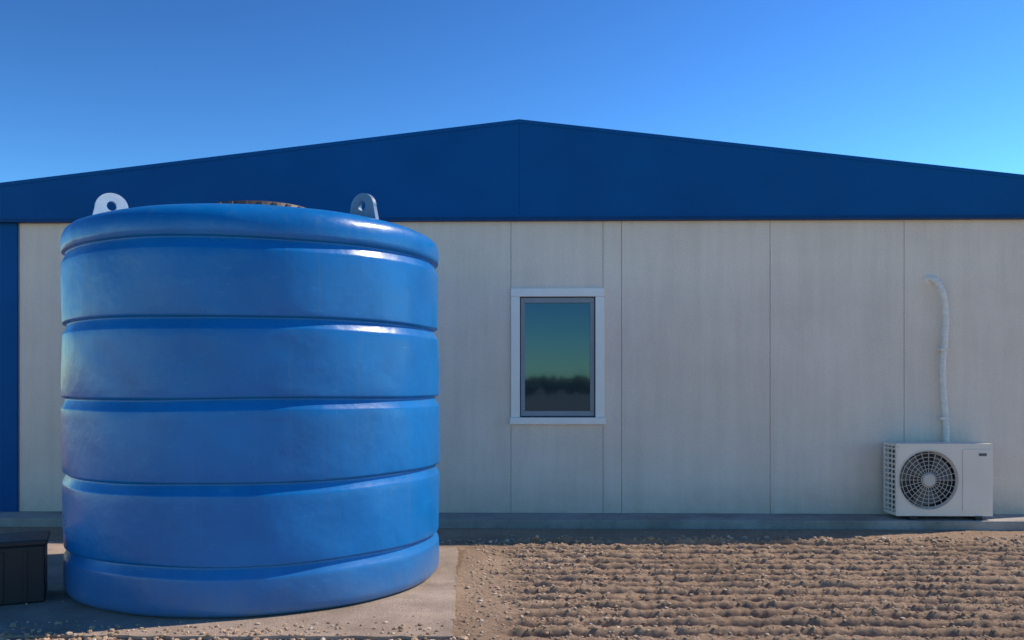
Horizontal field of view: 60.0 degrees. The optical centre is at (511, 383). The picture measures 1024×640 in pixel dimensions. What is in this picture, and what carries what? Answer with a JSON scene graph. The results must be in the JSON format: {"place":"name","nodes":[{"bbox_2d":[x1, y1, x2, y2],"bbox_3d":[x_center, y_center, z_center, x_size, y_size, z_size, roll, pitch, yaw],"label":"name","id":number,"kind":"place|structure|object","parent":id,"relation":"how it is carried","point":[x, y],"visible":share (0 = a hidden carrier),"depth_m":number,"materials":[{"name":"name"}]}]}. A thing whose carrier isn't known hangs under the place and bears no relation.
{"place":"outdoors","nodes":[
{"label":"outdoors","id":0,"kind":"place"},
{"bbox_2d":[0,123,518,218],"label":"gable panel","id":1,"kind":"structure","parent":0,"point":[468,173],"depth_m":8.36,"materials":[{"name":"blue metal"}]},
{"bbox_2d":[0,527,1023,639],"bbox_3d":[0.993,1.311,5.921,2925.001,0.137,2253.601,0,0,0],"label":"ground","id":2,"kind":"structure","parent":0,"point":[733,617],"depth_m":5.74,"materials":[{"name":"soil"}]},
{"bbox_2d":[0,541,457,639],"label":"concrete pad","id":3,"kind":"object","parent":2,"relation":"on","point":[437,604],"visible":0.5,"depth_m":4.82,"materials":[{"name":"beige concrete"}]},
{"bbox_2d":[0,530,49,605],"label":"utility box","id":4,"kind":"object","parent":3,"relation":"on","point":[23,567],"visible":1,"depth_m":5.16,"materials":[{"name":"black plastic"}]},
{"bbox_2d":[60,193,439,617],"bbox_3d":[-1.698,0.050,6.000,2.417,2.460,2.415,0,0,0],"label":"water tank","id":5,"kind":"object","parent":3,"relation":"on","point":[250,422],"visible":1,"depth_m":4.92,"materials":[{"name":"plastic"}]},
{"bbox_2d":[0,511,1023,530],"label":"footing strip","id":6,"kind":"object","parent":2,"relation":"on","point":[1005,522],"visible":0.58,"depth_m":7.98,"materials":[{"name":"concrete"}]},
{"bbox_2d":[18,221,621,512],"bbox_3d":[0.051,-0.190,8.452,10.100,2.820,0.093,0,0,1],"label":"wall backing","id":7,"kind":"object","parent":6,"relation":"on","point":[19,366],"depth_m":8.51,"materials":[{"name":"metal"}]},
{"bbox_2d":[20,220,1023,513],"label":"front wall panels","id":8,"kind":"object","parent":7,"relation":"attached to","point":[786,366],"visible":0.43,"depth_m":8.36,"materials":[{"name":"white metal"}]},
{"bbox_2d":[510,288,605,423],"bbox_3d":[0.431,-0.263,8.391,0.902,1.285,0.100,0,0,1],"label":"window frame","id":9,"kind":"object","parent":8,"relation":"attached to","point":[598,295],"visible":1,"depth_m":8.36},
{"bbox_2d":[521,298,593,415],"bbox_3d":[0.431,-0.256,8.411,0.696,1.122,0.040,0,0,1],"label":"window sash","id":10,"kind":"object","parent":9,"relation":"in","point":[557,300],"depth_m":8.39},
{"bbox_2d":[525,303,589,410],"bbox_3d":[0.431,-0.256,8.414,0.616,1.022,0.007,0,0,1],"label":"window glass","id":11,"kind":"object","parent":10,"relation":"in","point":[557,356],"visible":1,"depth_m":8.41,"materials":[{"name":"clear glass"}]},
{"bbox_2d":[520,297,594,416],"bbox_3d":[0.432,-0.250,8.442,0.732,1.170,0.020,0,0,1],"label":"window gasket","id":12,"kind":"object","parent":9,"relation":"attached to","point":[520,356],"depth_m":8.43,"materials":[{"name":"black rubber"}]},
{"bbox_2d":[923,275,950,441],"bbox_3d":[3.967,-0.012,8.284,0.233,2.026,0.121,0,0,18],"label":"refrigerant pipe","id":13,"kind":"object","parent":8,"relation":"attached to","point":[945,418],"visible":0.77,"depth_m":8.24,"materials":[{"name":"white plastic"}]},
{"bbox_3d":[0.051,-1.988,8.454,10.280,0.835,0.069,0,0,1],"label":"gable","id":14,"kind":"object","parent":7,"relation":"on","visible":0},
{"bbox_2d":[0,119,518,185],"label":"verge flashing","id":15,"kind":"object","parent":14,"relation":"attached to","point":[260,152],"visible":1,"depth_m":8.37,"materials":[{"name":"blue metal"}]},
{"bbox_2d":[0,215,1023,221],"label":"drip edge","id":16,"kind":"object","parent":14,"relation":"attached to","point":[643,217],"visible":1,"depth_m":8.29,"materials":[{"name":"metal"}]},
{"bbox_2d":[0,218,1023,222],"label":"soffit angle","id":17,"kind":"object","parent":14,"relation":"attached to","point":[658,220],"visible":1,"depth_m":8.34,"materials":[{"name":"metal"}]},
{"bbox_2d":[883,442,992,519],"bbox_3d":[3.899,0.877,8.091,0.900,0.685,0.335,0,0,1],"label":"air conditioner unit","id":18,"kind":"object","parent":6,"relation":"on","point":[937,478],"visible":1,"depth_m":7.95,"materials":[{"name":"white metal"}]},
{"bbox_2d":[0,0,1023,182],"label":"sky","id":19,"kind":"structure","parent":0,"point":[86,85],"materials":[{"name":"blue"}]},
{"bbox_2d":[519,123,1023,216],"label":"gable panel","id":20,"kind":"structure","parent":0,"point":[568,172],"depth_m":8.29,"materials":[{"name":"blue metal"}]},
{"bbox_3d":[2.811,-2.169,15.357,5.190,0.632,14.170,0,0,1],"label":"roof","id":21,"kind":"object","parent":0,"visible":0},
{"bbox_2d":[519,119,1023,177],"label":"verge flashing","id":22,"kind":"object","parent":21,"relation":"attached to","point":[772,148],"visible":1,"depth_m":8.27,"materials":[{"name":"blue metal"}]},
{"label":"side walls","id":23,"kind":"object","parent":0,"visible":0},
{"bbox_2d":[0,223,17,511],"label":"corner trim","id":24,"kind":"structure","parent":23,"relation":"attached to","point":[8,367],"depth_m":8.49,"materials":[{"name":"blue metal"}]}
]}

